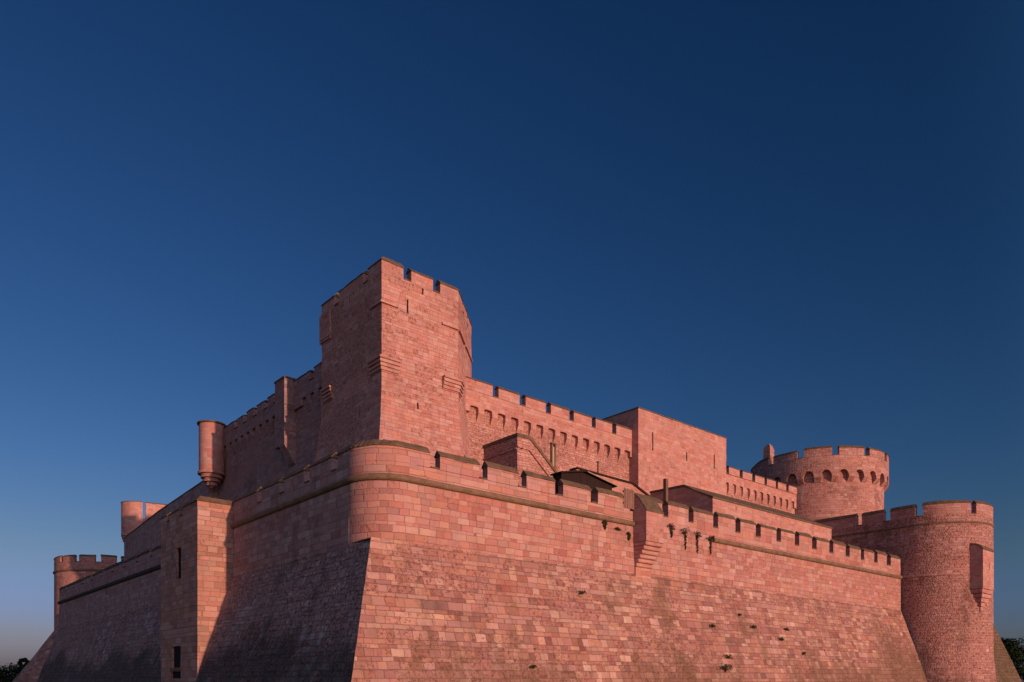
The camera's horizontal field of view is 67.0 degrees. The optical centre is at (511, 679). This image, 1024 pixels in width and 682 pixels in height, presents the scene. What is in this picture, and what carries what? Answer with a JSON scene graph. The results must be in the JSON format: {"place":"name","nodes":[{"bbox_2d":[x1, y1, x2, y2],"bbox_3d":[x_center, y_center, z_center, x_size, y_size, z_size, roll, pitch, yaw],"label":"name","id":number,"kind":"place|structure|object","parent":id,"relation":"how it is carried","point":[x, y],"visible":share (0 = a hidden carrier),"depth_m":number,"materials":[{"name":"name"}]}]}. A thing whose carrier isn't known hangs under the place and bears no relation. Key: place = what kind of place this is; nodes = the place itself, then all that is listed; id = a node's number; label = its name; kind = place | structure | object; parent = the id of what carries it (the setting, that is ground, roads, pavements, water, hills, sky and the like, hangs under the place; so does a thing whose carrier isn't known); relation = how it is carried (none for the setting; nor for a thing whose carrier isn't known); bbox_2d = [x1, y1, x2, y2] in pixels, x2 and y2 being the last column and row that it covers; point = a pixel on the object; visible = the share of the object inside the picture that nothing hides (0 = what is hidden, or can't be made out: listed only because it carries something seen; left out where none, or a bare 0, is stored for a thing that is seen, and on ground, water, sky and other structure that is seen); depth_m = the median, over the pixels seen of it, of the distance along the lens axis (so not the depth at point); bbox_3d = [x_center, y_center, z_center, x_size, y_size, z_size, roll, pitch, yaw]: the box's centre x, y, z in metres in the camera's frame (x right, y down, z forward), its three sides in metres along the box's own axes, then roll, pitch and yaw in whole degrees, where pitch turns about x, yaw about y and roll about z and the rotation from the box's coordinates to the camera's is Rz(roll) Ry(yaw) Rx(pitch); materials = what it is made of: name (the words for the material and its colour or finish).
{"place":"outdoors","nodes":[
{"label":"outdoors","id":0,"kind":"place"},
{"bbox_2d":[0,0,1023,679],"label":"sky","id":1,"kind":"structure","parent":0,"point":[787,225],"materials":[{"name":"blue"}]},
{"bbox_2d":[482,433,557,485],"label":"stair house","id":2,"kind":"structure","parent":0,"point":[520,452],"depth_m":48.75,"materials":[{"name":"brown stone"}]},
{"bbox_2d":[550,470,617,500],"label":"shed","id":3,"kind":"structure","parent":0,"point":[589,479],"depth_m":48.53,"materials":[{"name":"paint"}]},
{"bbox_2d":[569,467,662,510],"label":"wall","id":4,"kind":"structure","parent":0,"point":[622,484],"depth_m":52.23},
{"bbox_2d":[663,478,667,502],"bbox_3d":[11.913,-12.595,59.877,0.340,5.810,0.300,0,0,-41],"label":"timber post","id":5,"kind":"object","parent":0,"point":[665,488],"visible":0.41,"depth_m":59.77,"materials":[{"name":"brown wood"}]},
{"label":"ground","id":6,"kind":"structure","parent":0,"visible":0},
{"bbox_2d":[0,662,25,681],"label":"hedge","id":7,"kind":"object","parent":6,"relation":"on","point":[14,672],"visible":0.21,"depth_m":166.00,"materials":[{"name":"green plant"}]},
{"bbox_2d":[17,657,29,666],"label":"tree","id":8,"kind":"object","parent":6,"relation":"on","point":[21,661],"visible":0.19,"depth_m":168.93,"materials":[{"name":"green plant"}]},
{"bbox_2d":[12,554,123,681],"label":"round tower","id":9,"kind":"structure","parent":6,"relation":"on","point":[68,569],"depth_m":100.87,"materials":[{"name":"pink stone"}]},
{"bbox_2d":[37,545,160,681],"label":"curtain wall","id":10,"kind":"structure","parent":6,"relation":"on","point":[109,629],"depth_m":68.58,"materials":[{"name":"stone"}]},
{"bbox_2d":[160,496,233,681],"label":"flanking tower","id":11,"kind":"structure","parent":6,"relation":"on","point":[196,556],"depth_m":48.55,"materials":[{"name":"pink stone"}]},
{"bbox_2d":[173,672,180,677],"bbox_3d":[-21.806,-0.275,50.642,0.100,0.442,1.992,0,0,-41],"label":"window","id":12,"kind":"structure","parent":11,"relation":"in","point":[175,674],"depth_m":50.78,"materials":[{"name":"black"}]},
{"bbox_2d":[174,646,180,667],"bbox_3d":[-21.774,-1.450,50.604,0.100,1.392,1.742,0,0,-41],"label":"window","id":13,"kind":"structure","parent":11,"relation":"in","point":[177,650],"depth_m":50.70,"materials":[{"name":"black"}]},
{"bbox_2d":[179,548,180,578],"bbox_3d":[-21.448,-7.500,50.225,0.100,1.992,0.942,0,0,-41],"label":"window","id":14,"kind":"structure","parent":11,"relation":"in","point":[180,548],"depth_m":50.32,"materials":[{"name":"black"}]},
{"bbox_2d":[195,445,370,681],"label":"curtain wall","id":15,"kind":"structure","parent":6,"relation":"on","point":[290,611],"depth_m":40.63,"materials":[{"name":"pink stone"}]},
{"bbox_2d":[346,439,926,681],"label":"curtain wall","id":16,"kind":"structure","parent":6,"relation":"on","point":[472,575],"depth_m":44.43,"materials":[{"name":"pink stone"}]},
{"bbox_2d":[602,520,607,529],"bbox_3d":[5.561,-9.248,46.309,0.408,0.596,0.422,0,0,2],"label":"wall weed","id":17,"kind":"object","parent":16,"relation":"attached to","point":[604,522],"depth_m":46.32,"materials":[{"name":"green plant"}]},
{"bbox_2d":[623,488,633,509],"bbox_3d":[7.205,-11.145,47.795,0.960,1.230,0.130,0,0,-41],"label":"wooden panel","id":18,"kind":"object","parent":16,"relation":"attached to","point":[628,502],"visible":1,"depth_m":47.69,"materials":[{"name":"brown wood"}]},
{"bbox_2d":[668,523,674,537],"bbox_3d":[10.344,-9.693,50.508,0.809,0.938,0.417,0,0,-41],"label":"wall plant","id":19,"kind":"object","parent":16,"relation":"attached to","point":[672,528],"depth_m":50.50,"materials":[{"name":"green plant"}]},
{"bbox_2d":[681,527,689,549],"bbox_3d":[11.462,-9.354,51.424,1.042,1.520,0.487,0,0,-41],"label":"wall plant","id":20,"kind":"object","parent":16,"relation":"attached to","point":[685,536],"depth_m":51.45,"materials":[{"name":"green plant"}]},
{"bbox_2d":[694,531,701,552],"bbox_3d":[12.483,-9.274,52.325,0.917,1.497,0.454,0,0,-41],"label":"wall plant","id":21,"kind":"object","parent":16,"relation":"attached to","point":[698,535],"depth_m":52.35,"materials":[{"name":"green plant"}]},
{"bbox_2d":[706,535,714,554],"bbox_3d":[13.612,-9.245,53.258,1.161,1.371,0.513,0,0,-41],"label":"wall plant","id":22,"kind":"object","parent":16,"relation":"attached to","point":[711,538],"depth_m":53.32,"materials":[{"name":"green plant"}]},
{"bbox_2d":[719,664,732,672],"bbox_3d":[13.949,-0.649,50.788,1.650,0.778,0.532,0,0,-41],"label":"plant","id":23,"kind":"object","parent":16,"relation":"attached to","point":[725,668],"visible":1,"depth_m":50.78,"materials":[{"name":"green plant"}]},
{"bbox_2d":[751,445,888,524],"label":"round tower","id":24,"kind":"structure","parent":6,"relation":"on","point":[848,480],"depth_m":83.77,"materials":[{"name":"brown stone"}]},
{"bbox_2d":[763,444,773,463],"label":"chimney","id":25,"kind":"object","parent":24,"relation":"on","point":[768,450],"visible":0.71,"depth_m":89.41,"materials":[{"name":"stone"}]},
{"bbox_2d":[814,500,996,681],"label":"horseshoe tower","id":26,"kind":"structure","parent":6,"relation":"on","point":[943,550],"depth_m":71.73,"materials":[{"name":"pink stone"}]},
{"bbox_2d":[993,625,1021,681],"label":"battered outwork","id":27,"kind":"object","parent":6,"relation":"on","point":[1005,670],"visible":0.08,"depth_m":80.23,"materials":[{"name":"brown stone"}]},
{"bbox_2d":[1000,637,1023,673],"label":"broadleaf tree","id":28,"kind":"object","parent":6,"relation":"on","point":[1015,649],"visible":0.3,"depth_m":164.46,"materials":[{"name":"green plant"}]},
{"bbox_2d":[1013,638,1023,679],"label":"broadleaf tree","id":29,"kind":"object","parent":6,"relation":"on","point":[1020,661],"visible":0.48,"depth_m":171.77,"materials":[{"name":"green plant"}]},
{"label":"terreplein","id":30,"kind":"structure","parent":0,"visible":0},
{"bbox_2d":[121,501,166,541],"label":"turret tower","id":31,"kind":"structure","parent":30,"relation":"on","point":[132,518],"depth_m":101.38,"materials":[{"name":"stone"}]},
{"bbox_2d":[124,481,216,559],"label":"wall","id":32,"kind":"structure","parent":30,"relation":"on","point":[143,536],"depth_m":85.28,"materials":[{"name":"stone"}]},
{"bbox_2d":[217,361,321,500],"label":"wall","id":33,"kind":"structure","parent":30,"relation":"on","point":[275,437],"depth_m":60.35,"materials":[{"name":"pink stone"}]},
{"bbox_2d":[197,420,225,488],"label":"bartizan","id":34,"kind":"object","parent":33,"relation":"attached to","point":[211,473],"visible":0.98,"depth_m":67.46,"materials":[{"name":"stone"}]},
{"bbox_2d":[314,256,472,466],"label":"keep tower","id":35,"kind":"structure","parent":30,"relation":"on","point":[395,344],"depth_m":50.10,"materials":[{"name":"brown stone"}]},
{"bbox_2d":[466,376,631,480],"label":"wall","id":36,"kind":"structure","parent":30,"relation":"on","point":[584,441],"depth_m":60.18,"materials":[{"name":"stone"}]},
{"bbox_2d":[550,442,556,468],"bbox_3d":[2.763,-12.770,51.960,0.460,6.160,0.200,0,0,-41],"label":"timber post","id":37,"kind":"object","parent":30,"relation":"on","point":[552,453],"visible":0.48,"depth_m":51.94,"materials":[{"name":"paint"}]},
{"bbox_2d":[602,407,726,495],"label":"block tower","id":38,"kind":"structure","parent":30,"relation":"on","point":[674,452],"depth_m":68.75,"materials":[{"name":"stone"}]},
{"bbox_2d":[650,484,832,540],"bbox_3d":[20.281,-12.520,66.948,18.610,5.660,6.100,0,0,-41],"label":"stone shelter","id":39,"kind":"object","parent":30,"relation":"on","point":[698,498],"visible":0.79,"depth_m":62.37,"materials":[{"name":"stone"}]},
{"bbox_2d":[726,466,797,513],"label":"wall","id":40,"kind":"structure","parent":30,"relation":"on","point":[755,489],"depth_m":79.62,"materials":[{"name":"stone"}]}
]}

